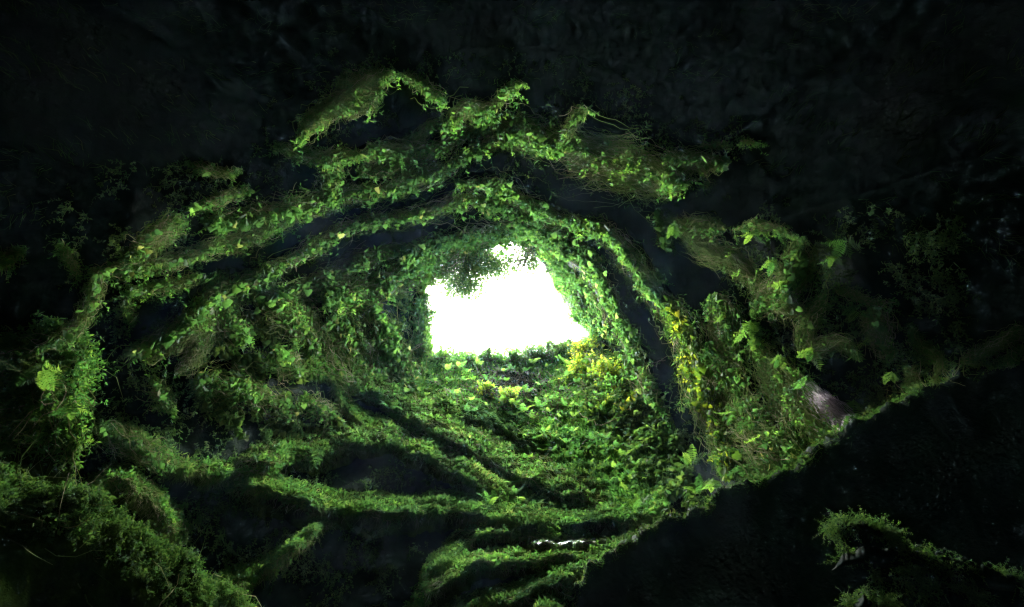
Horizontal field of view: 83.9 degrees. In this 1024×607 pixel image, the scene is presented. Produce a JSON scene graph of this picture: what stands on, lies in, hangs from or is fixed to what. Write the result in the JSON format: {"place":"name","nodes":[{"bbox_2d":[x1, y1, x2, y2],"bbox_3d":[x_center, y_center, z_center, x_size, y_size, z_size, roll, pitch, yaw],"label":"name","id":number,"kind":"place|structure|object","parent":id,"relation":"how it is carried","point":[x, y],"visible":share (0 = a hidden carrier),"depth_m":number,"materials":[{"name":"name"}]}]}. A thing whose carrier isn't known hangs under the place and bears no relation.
{"place":"outdoors","nodes":[
{"label":"outdoors","id":0,"kind":"place"},
{"bbox_2d":[425,243,587,355],"label":"sky","id":1,"kind":"structure","parent":0,"point":[469,327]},
{"bbox_2d":[0,0,1023,606],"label":"cave terrain","id":2,"kind":"structure","parent":0,"point":[40,102],"depth_m":8.80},
{"bbox_2d":[0,244,28,282],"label":"ivy vine","id":3,"kind":"object","parent":2,"relation":"attached to","point":[9,258],"visible":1,"depth_m":5.09,"materials":[{"name":"green plant"}]},
{"bbox_2d":[0,310,122,489],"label":"rock outcrop","id":4,"kind":"object","parent":2,"relation":"attached to","point":[37,438],"visible":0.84,"depth_m":4.73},
{"bbox_2d":[16,359,65,391],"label":"fern","id":5,"kind":"object","parent":4,"relation":"attached to","point":[42,377],"visible":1,"depth_m":3.80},
{"bbox_2d":[38,264,123,355],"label":"ivy vine","id":6,"kind":"object","parent":4,"relation":"attached to","point":[78,324],"visible":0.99,"depth_m":5.12,"materials":[{"name":"green plant"}]},
{"bbox_2d":[47,238,84,292],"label":"ivy vine","id":7,"kind":"object","parent":2,"relation":"attached to","point":[66,255],"visible":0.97,"depth_m":5.54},
{"bbox_2d":[106,293,140,340],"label":"ivy vine","id":8,"kind":"object","parent":2,"relation":"attached to","point":[125,308],"visible":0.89,"depth_m":6.24,"materials":[{"name":"green plant"}]},
{"bbox_2d":[0,452,263,606],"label":"rock outcrop","id":9,"kind":"object","parent":2,"relation":"on","point":[66,544],"visible":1,"depth_m":3.92,"materials":[{"name":"green plant"}]},
{"bbox_2d":[85,412,179,481],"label":"ivy vine","id":10,"kind":"object","parent":2,"relation":"attached to","point":[114,434],"visible":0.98,"depth_m":6.14,"materials":[{"name":"green plant"}]},
{"bbox_2d":[83,462,194,548],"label":"rock ledge","id":11,"kind":"object","parent":2,"relation":"attached to","point":[156,505],"visible":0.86,"depth_m":6.18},
{"bbox_2d":[113,207,190,267],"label":"ivy vine","id":12,"kind":"object","parent":2,"relation":"attached to","point":[154,237],"visible":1,"depth_m":5.85,"materials":[{"name":"green plant"}]},
{"bbox_2d":[107,270,204,318],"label":"ivy vine","id":13,"kind":"object","parent":2,"relation":"attached to","point":[171,286],"visible":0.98,"depth_m":6.35,"materials":[{"name":"green plant"}]},
{"bbox_2d":[137,373,187,422],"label":"ivy vine","id":14,"kind":"object","parent":2,"relation":"attached to","point":[164,397],"visible":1,"depth_m":6.84,"materials":[{"name":"green plant"}]},
{"bbox_2d":[92,419,240,490],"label":"rock ledge","id":15,"kind":"object","parent":2,"relation":"attached to","point":[192,469],"visible":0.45,"depth_m":7.45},
{"bbox_2d":[69,222,295,292],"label":"ivy vine","id":16,"kind":"object","parent":2,"relation":"attached to","point":[127,272],"visible":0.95,"depth_m":6.64,"materials":[{"name":"green plant"}]},
{"bbox_2d":[168,157,242,192],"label":"ivy vine","id":17,"kind":"object","parent":2,"relation":"attached to","point":[210,170],"visible":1,"depth_m":7.15,"materials":[{"name":"green plant"}]},
{"bbox_2d":[166,181,254,220],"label":"ivy vine","id":18,"kind":"object","parent":2,"relation":"attached to","point":[216,201],"visible":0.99,"depth_m":7.13,"materials":[{"name":"green plant"}]},
{"bbox_2d":[134,240,333,360],"bbox_3d":[-4.207,-0.446,10.011,1.224,6.030,2.836,-15,-50,13],"label":"rock ledge","id":19,"kind":"object","parent":2,"relation":"attached to","point":[293,269],"visible":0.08,"depth_m":10.71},
{"bbox_2d":[135,311,208,370],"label":"ivy vine","id":20,"kind":"object","parent":19,"relation":"hanging from","point":[180,342],"visible":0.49,"depth_m":6.90,"materials":[{"name":"green plant"}]},
{"bbox_2d":[169,319,222,378],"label":"ivy vine","id":21,"kind":"object","parent":19,"relation":"hanging from","point":[192,356],"visible":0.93,"depth_m":7.38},
{"bbox_2d":[188,268,259,356],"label":"ivy vine","id":22,"kind":"object","parent":19,"relation":"hanging from","point":[234,326],"visible":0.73,"depth_m":8.41,"materials":[{"name":"green plant"}]},
{"bbox_2d":[183,338,316,435],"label":"ivy vine","id":23,"kind":"object","parent":2,"relation":"attached to","point":[247,389],"visible":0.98,"depth_m":8.33,"materials":[{"name":"green plant"}]},
{"bbox_2d":[212,514,335,592],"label":"rock ledge","id":24,"kind":"object","parent":2,"relation":"attached to","point":[274,561],"visible":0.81,"depth_m":7.10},
{"bbox_2d":[246,273,337,362],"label":"ivy vine","id":25,"kind":"object","parent":2,"relation":"attached to","point":[290,314],"visible":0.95,"depth_m":10.22,"materials":[{"name":"green plant"}]},
{"bbox_2d":[192,269,426,443],"bbox_3d":[-3.724,0.648,13.795,1.007,10.009,8.820,-7,-48,6],"label":"wall foliage","id":26,"kind":"object","parent":2,"relation":"attached to","point":[234,424],"visible":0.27,"depth_m":9.32,"materials":[{"name":"green plant"}]},
{"bbox_2d":[290,75,385,152],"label":"ivy vine","id":27,"kind":"object","parent":2,"relation":"attached to","point":[321,114],"visible":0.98,"depth_m":7.63,"materials":[{"name":"green plant"}]},
{"bbox_2d":[276,232,416,308],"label":"ivy vine","id":28,"kind":"object","parent":2,"relation":"attached to","point":[326,278],"visible":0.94,"depth_m":12.66,"materials":[{"name":"green plant"}]},
{"bbox_2d":[298,298,414,420],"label":"ivy vine","id":29,"kind":"object","parent":2,"relation":"attached to","point":[341,332],"visible":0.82,"depth_m":13.21,"materials":[{"name":"green plant"}]},
{"bbox_2d":[321,59,396,103],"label":"ivy vine","id":30,"kind":"object","parent":2,"relation":"attached to","point":[356,83],"visible":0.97,"depth_m":7.50,"materials":[{"name":"green plant"}]},
{"bbox_2d":[328,382,410,447],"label":"rock ledge","id":31,"kind":"object","parent":2,"relation":"attached to","point":[357,413],"visible":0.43,"depth_m":12.49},
{"bbox_2d":[225,412,517,501],"bbox_3d":[-2.668,3.145,11.617,6.178,4.872,3.288,34,-56,-27],"label":"rock ledge","id":32,"kind":"object","parent":2,"relation":"attached to","point":[319,449],"visible":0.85,"depth_m":11.25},
{"bbox_2d":[309,255,436,328],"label":"ivy vine","id":33,"kind":"object","parent":2,"relation":"attached to","point":[383,284],"visible":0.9,"depth_m":14.52,"materials":[{"name":"green plant"}]},
{"bbox_2d":[354,302,427,398],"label":"ivy vine","id":34,"kind":"object","parent":2,"relation":"attached to","point":[394,350],"visible":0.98,"depth_m":15.74,"materials":[{"name":"green plant"}]},
{"bbox_2d":[283,117,498,167],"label":"rock ledge","id":35,"kind":"object","parent":2,"relation":"attached to","point":[404,134],"visible":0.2,"depth_m":11.07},
{"bbox_2d":[258,139,367,172],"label":"ivy vine","id":36,"kind":"object","parent":35,"relation":"attached to","point":[311,156],"visible":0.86,"depth_m":8.76,"materials":[{"name":"green plant"}]},
{"bbox_2d":[397,114,443,173],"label":"ivy vine","id":37,"kind":"object","parent":35,"relation":"attached to","point":[421,132],"visible":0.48,"depth_m":10.50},
{"bbox_2d":[430,87,511,138],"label":"ivy vine","id":38,"kind":"object","parent":35,"relation":"attached to","point":[470,109],"visible":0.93,"depth_m":9.31,"materials":[{"name":"green plant"}]},
{"bbox_2d":[474,73,529,127],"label":"ivy vine","id":39,"kind":"object","parent":38,"relation":"attached to","point":[506,92],"visible":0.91,"depth_m":8.57,"materials":[{"name":"green plant"}]},
{"bbox_2d":[396,292,446,357],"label":"ivy vine","id":40,"kind":"object","parent":2,"relation":"attached to","point":[420,332],"visible":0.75,"depth_m":18.83,"materials":[{"name":"green plant"}]},
{"bbox_2d":[391,68,454,122],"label":"ivy vine","id":41,"kind":"object","parent":2,"relation":"attached to","point":[430,92],"visible":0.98,"depth_m":8.20,"materials":[{"name":"green plant"}]},
{"bbox_2d":[423,338,463,361],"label":"shrub","id":42,"kind":"object","parent":2,"relation":"on","point":[444,349],"visible":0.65,"depth_m":19.15,"materials":[{"name":"green plant"}]},
{"bbox_2d":[276,346,613,507],"bbox_3d":[-1.140,2.182,13.236,6.666,6.804,5.969,0,-48,0],"label":"rock ledge","id":43,"kind":"object","parent":2,"relation":"attached to","point":[504,457],"visible":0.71,"depth_m":12.79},
{"bbox_2d":[255,337,304,390],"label":"ivy vine","id":44,"kind":"object","parent":43,"relation":"attached to","point":[293,370],"visible":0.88,"depth_m":9.45,"materials":[{"name":"green plant"}]},
{"bbox_2d":[295,375,348,432],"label":"ivy vine","id":45,"kind":"object","parent":43,"relation":"hanging from","point":[329,412],"visible":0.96,"depth_m":11.08,"materials":[{"name":"green plant"}]},
{"bbox_2d":[377,315,675,447],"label":"plants","id":46,"kind":"object","parent":43,"relation":"on","point":[514,384],"visible":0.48,"depth_m":16.99,"materials":[{"name":"green plant"}]},
{"bbox_2d":[220,473,673,544],"bbox_3d":[-0.967,3.507,9.966,7.294,2.529,3.268,13,-49,-12],"label":"rock ledge","id":47,"kind":"object","parent":2,"relation":"attached to","point":[397,514],"visible":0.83,"depth_m":9.46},
{"bbox_2d":[426,247,527,317],"bbox_3d":[-1.783,-1.029,20.411,4.673,2.809,3.615,0,-48,0],"label":"overhanging tree","id":48,"kind":"object","parent":2,"relation":"attached to","point":[463,282],"visible":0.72,"depth_m":20.09,"materials":[{"name":"green plant"}]},
{"bbox_2d":[415,382,549,451],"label":"rock ledge","id":49,"kind":"object","parent":2,"relation":"attached to","point":[483,413],"visible":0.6,"depth_m":14.69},
{"bbox_2d":[265,128,708,225],"bbox_3d":[-0.459,-2.275,11.896,7.988,4.999,2.840,0,-48,0],"label":"rock ledge","id":50,"kind":"object","parent":2,"relation":"attached to","point":[693,187],"visible":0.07,"depth_m":12.41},
{"bbox_2d":[194,150,468,250],"bbox_3d":[-2.793,-1.754,9.954,3.752,5.622,2.495,33,-56,-26],"label":"ivy vine","id":51,"kind":"object","parent":50,"relation":"attached to","point":[274,214],"visible":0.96,"depth_m":9.93,"materials":[{"name":"green plant"}]},
{"bbox_2d":[304,153,358,215],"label":"ivy vine","id":52,"kind":"object","parent":50,"relation":"attached to","point":[332,184],"visible":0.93,"depth_m":9.59,"materials":[{"name":"green plant"}]},
{"bbox_2d":[352,161,421,185],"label":"ivy vine","id":53,"kind":"object","parent":50,"relation":"attached to","point":[362,174],"visible":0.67,"depth_m":10.73,"materials":[{"name":"green plant"}]},
{"bbox_2d":[344,123,491,176],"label":"ivy vine","id":54,"kind":"object","parent":50,"relation":"attached to","point":[380,152],"visible":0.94,"depth_m":10.74,"materials":[{"name":"green plant"}]},
{"bbox_2d":[450,131,570,169],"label":"ivy vine","id":55,"kind":"object","parent":50,"relation":"attached to","point":[484,147],"visible":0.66,"depth_m":11.15,"materials":[{"name":"green plant"}]},
{"bbox_2d":[470,83,583,177],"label":"ivy vine","id":56,"kind":"object","parent":50,"relation":"attached to","point":[536,131],"visible":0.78,"depth_m":10.49,"materials":[{"name":"green plant"}]},
{"bbox_2d":[540,104,704,221],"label":"ivy vine","id":57,"kind":"object","parent":50,"relation":"attached to","point":[618,162],"visible":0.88,"depth_m":10.01,"materials":[{"name":"green plant"}]},
{"bbox_2d":[659,137,740,182],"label":"ivy vine","id":58,"kind":"object","parent":57,"relation":"attached to","point":[701,162],"visible":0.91,"depth_m":8.41,"materials":[{"name":"green plant"}]},
{"bbox_2d":[403,540,585,606],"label":"rock ledge","id":59,"kind":"object","parent":2,"relation":"attached to","point":[461,574],"visible":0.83,"depth_m":8.06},
{"bbox_2d":[522,535,609,551],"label":"rock ledge","id":60,"kind":"object","parent":59,"relation":"on","point":[567,543],"visible":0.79,"depth_m":8.69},
{"bbox_2d":[417,521,597,582],"bbox_3d":[0.040,3.971,9.512,3.148,2.339,2.628,0,-48,0],"label":"rock ledge","id":61,"kind":"object","parent":2,"relation":"attached to","point":[454,546],"visible":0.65,"depth_m":9.13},
{"bbox_2d":[36,41,980,606],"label":"wall sprays","id":62,"kind":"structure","parent":2,"relation":"attached to","point":[952,299],"depth_m":7.47,"materials":[{"name":"green plant"}]},
{"bbox_2d":[0,0,1023,285],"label":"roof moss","id":63,"kind":"object","parent":2,"relation":"attached to","point":[592,100],"visible":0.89,"depth_m":8.12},
{"bbox_2d":[334,171,729,475],"bbox_3d":[0.156,-0.483,13.018,8.842,10.174,3.395,8,-48,-7],"label":"rock ledge","id":64,"kind":"object","parent":2,"relation":"attached to","point":[450,187],"visible":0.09,"depth_m":13.87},
{"bbox_2d":[104,173,514,377],"bbox_3d":[-2.398,-0.869,10.844,2.754,9.102,5.574,-25,-53,21],"label":"ivy vine","id":65,"kind":"object","parent":64,"relation":"attached to","point":[174,328],"visible":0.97,"depth_m":9.34,"materials":[{"name":"green plant"}]},
{"bbox_2d":[469,194,605,286],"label":"ivy vine","id":66,"kind":"object","parent":64,"relation":"hanging from","point":[585,250],"visible":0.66,"depth_m":15.34,"materials":[{"name":"green plant"}]},
{"bbox_2d":[454,145,691,316],"bbox_3d":[1.058,-1.990,12.702,3.800,5.798,4.295,-24,-52,20],"label":"ivy vine","id":67,"kind":"object","parent":64,"relation":"attached to","point":[627,255],"visible":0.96,"depth_m":12.58,"materials":[{"name":"green plant"}]},
{"bbox_2d":[648,285,744,482],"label":"ivy vine","id":68,"kind":"object","parent":64,"relation":"attached to","point":[683,335],"visible":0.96,"depth_m":10.27,"materials":[{"name":"green plant"}]},
{"bbox_2d":[388,342,680,517],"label":"undergrowth leaves","id":69,"kind":"object","parent":2,"relation":"on","point":[619,468],"visible":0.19,"depth_m":13.62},
{"bbox_2d":[396,340,679,510],"bbox_3d":[0.350,3.029,15.274,7.724,9.320,4.893,-18,-50,15],"label":"slope moss","id":70,"kind":"object","parent":2,"relation":"on","point":[594,432],"visible":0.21,"depth_m":14.51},
{"bbox_2d":[594,399,611,406],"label":"fern","id":71,"kind":"object","parent":70,"relation":"on","point":[604,404],"visible":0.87,"depth_m":14.03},
{"bbox_2d":[432,227,655,381],"bbox_3d":[0.266,-0.189,16.906,7.172,7.722,3.230,0,-48,0],"label":"rock ledge","id":72,"kind":"object","parent":2,"relation":"attached to","point":[606,314],"visible":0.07,"depth_m":15.96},
{"bbox_2d":[416,228,504,294],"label":"ivy vine","id":73,"kind":"object","parent":72,"relation":"hanging from","point":[429,276],"visible":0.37,"depth_m":18.98,"materials":[{"name":"green plant"}]},
{"bbox_2d":[396,205,575,277],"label":"ivy vine","id":74,"kind":"object","parent":72,"relation":"hanging from","point":[504,236],"visible":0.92,"depth_m":16.52,"materials":[{"name":"green plant"}]},
{"bbox_2d":[499,245,546,288],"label":"hanging branch","id":75,"kind":"object","parent":72,"relation":"attached to","point":[527,259],"visible":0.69,"depth_m":20.57,"materials":[{"name":"green plant"}]},
{"bbox_2d":[566,247,672,432],"bbox_3d":[2.479,0.616,14.242,2.019,6.897,3.774,0,-48,0],"label":"ivy vine","id":76,"kind":"object","parent":72,"relation":"hanging from","point":[632,349],"visible":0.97,"depth_m":14.18,"materials":[{"name":"green plant"}]},
{"bbox_2d":[519,589,570,606],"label":"rock ledge","id":77,"kind":"object","parent":2,"relation":"attached to","point":[551,600],"visible":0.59,"depth_m":7.00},
{"bbox_2d":[439,523,652,606],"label":"rock ledge","id":78,"kind":"object","parent":2,"relation":"attached to","point":[557,578],"visible":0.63,"depth_m":7.54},
{"bbox_2d":[535,244,604,343],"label":"ivy vine","id":79,"kind":"object","parent":2,"relation":"attached to","point":[586,322],"visible":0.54,"depth_m":18.14,"materials":[{"name":"green plant"}]},
{"bbox_2d":[555,103,598,149],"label":"ivy vine","id":80,"kind":"object","parent":2,"relation":"attached to","point":[572,121],"visible":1,"depth_m":9.13,"materials":[{"name":"green plant"}]},
{"bbox_2d":[539,255,617,345],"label":"ivy vine","id":81,"kind":"object","parent":2,"relation":"attached to","point":[600,325],"visible":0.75,"depth_m":16.95,"materials":[{"name":"green plant"}]},
{"bbox_2d":[587,353,626,379],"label":"shrub","id":82,"kind":"object","parent":2,"relation":"on","point":[601,365],"visible":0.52,"depth_m":15.44,"materials":[{"name":"yellow plant"}]},
{"bbox_2d":[528,302,686,425],"bbox_3d":[2.816,0.911,15.210,2.575,6.012,6.486,24,-52,-20],"label":"ivy vine","id":83,"kind":"object","parent":2,"relation":"attached to","point":[626,405],"visible":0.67,"depth_m":14.92,"materials":[{"name":"green plant"}]},
{"bbox_2d":[590,366,630,401],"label":"shrub","id":84,"kind":"object","parent":2,"relation":"on","point":[612,382],"visible":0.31,"depth_m":14.35,"materials":[{"name":"green plant"}]},
{"bbox_2d":[544,335,697,509],"bbox_3d":[2.668,2.463,14.539,1.791,9.482,6.487,11,-49,-10],"label":"wall foliage","id":85,"kind":"object","parent":2,"relation":"attached to","point":[670,481],"visible":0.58,"depth_m":11.71,"materials":[{"name":"green plant"}]},
{"bbox_2d":[646,206,676,254],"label":"ivy vine","id":86,"kind":"object","parent":2,"relation":"attached to","point":[666,244],"visible":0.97,"depth_m":10.64,"materials":[{"name":"green plant"}]},
{"bbox_2d":[661,210,732,245],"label":"ivy vine","id":87,"kind":"object","parent":2,"relation":"attached to","point":[699,224],"visible":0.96,"depth_m":9.26,"materials":[{"name":"green plant"}]},
{"bbox_2d":[673,228,764,296],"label":"ivy vine","id":88,"kind":"object","parent":2,"relation":"attached to","point":[725,256],"visible":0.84,"depth_m":8.74,"materials":[{"name":"green plant"}]},
{"bbox_2d":[695,289,749,366],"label":"ivy vine","id":89,"kind":"object","parent":2,"relation":"attached to","point":[724,329],"visible":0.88,"depth_m":8.94,"materials":[{"name":"green plant"}]},
{"bbox_2d":[676,340,812,480],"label":"ivy vine","id":90,"kind":"object","parent":2,"relation":"attached to","point":[755,422],"visible":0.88,"depth_m":8.44,"materials":[{"name":"green plant"}]},
{"bbox_2d":[701,435,810,485],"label":"ivy vine","id":91,"kind":"object","parent":2,"relation":"attached to","point":[744,463],"visible":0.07,"depth_m":7.97,"materials":[{"name":"green plant"}]},
{"bbox_2d":[730,218,797,244],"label":"ivy vine","id":92,"kind":"object","parent":2,"relation":"attached to","point":[776,229],"visible":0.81,"depth_m":6.88,"materials":[{"name":"green plant"}]},
{"bbox_2d":[746,270,820,329],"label":"ivy vine","id":93,"kind":"object","parent":2,"relation":"attached to","point":[799,311],"visible":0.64,"depth_m":6.99,"materials":[{"name":"green plant"}]},
{"bbox_2d":[743,234,831,325],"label":"ivy vine","id":94,"kind":"object","parent":2,"relation":"attached to","point":[797,272],"visible":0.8,"depth_m":6.58,"materials":[{"name":"green plant"}]},
{"bbox_2d":[733,320,771,343],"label":"fern","id":95,"kind":"object","parent":94,"relation":"attached to","point":[755,328],"visible":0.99,"depth_m":8.07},
{"bbox_2d":[820,232,861,259],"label":"fern","id":96,"kind":"object","parent":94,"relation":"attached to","point":[841,243],"visible":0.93,"depth_m":6.26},
{"bbox_2d":[737,332,841,449],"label":"ivy vine","id":97,"kind":"object","parent":2,"relation":"attached to","point":[771,376],"visible":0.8,"depth_m":7.43,"materials":[{"name":"green plant"}]},
{"bbox_2d":[559,325,1023,606],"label":"rock outcrop","id":98,"kind":"object","parent":2,"relation":"on","point":[939,465],"visible":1,"depth_m":5.23,"materials":[{"name":"black stone"}]},
{"bbox_2d":[813,505,912,549],"bbox_3d":[2.365,1.554,3.858,0.629,0.328,0.521,0,-48,0],"label":"mossy rib","id":99,"kind":"object","parent":98,"relation":"attached to","point":[843,525],"visible":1,"depth_m":3.77,"materials":[{"name":"green plant"}]},
{"bbox_2d":[834,580,905,606],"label":"mossy rib","id":100,"kind":"object","parent":98,"relation":"attached to","point":[865,598],"visible":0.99,"depth_m":3.59,"materials":[{"name":"green plant"}]},
{"bbox_2d":[817,538,1023,603],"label":"mossy rib","id":101,"kind":"object","parent":98,"relation":"attached to","point":[957,569],"visible":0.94,"depth_m":3.65,"materials":[{"name":"green plant"}]},
{"bbox_2d":[865,556,1000,606],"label":"mossy rib","id":102,"kind":"object","parent":98,"relation":"attached to","point":[935,590],"visible":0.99,"depth_m":3.51,"materials":[{"name":"green plant"}]},
{"bbox_2d":[960,321,1023,364],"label":"ivy vine","id":103,"kind":"object","parent":98,"relation":"attached to","point":[985,349],"visible":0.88,"depth_m":5.09,"materials":[{"name":"green plant"}]},
{"bbox_2d":[791,290,866,362],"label":"ivy vine","id":104,"kind":"object","parent":2,"relation":"attached to","point":[804,336],"visible":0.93,"depth_m":6.47,"materials":[{"name":"green plant"}]},
{"bbox_2d":[798,380,860,431],"bbox_3d":[3.663,1.225,6.682,0.455,1.220,1.023,-15,-50,13],"label":"rock","id":105,"kind":"object","parent":2,"relation":"attached to","point":[825,404],"visible":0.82,"depth_m":6.45,"materials":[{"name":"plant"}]},
{"bbox_2d":[857,304,904,362],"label":"ivy vine","id":106,"kind":"object","parent":2,"relation":"attached to","point":[877,325],"visible":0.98,"depth_m":6.02,"materials":[{"name":"green plant"}]},
{"bbox_2d":[900,364,922,393],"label":"ivy vine","id":107,"kind":"object","parent":2,"relation":"attached to","point":[910,373],"visible":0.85,"depth_m":5.83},
{"bbox_2d":[904,321,952,383],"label":"ivy vine","id":108,"kind":"object","parent":2,"relation":"attached to","point":[930,351],"visible":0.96,"depth_m":5.69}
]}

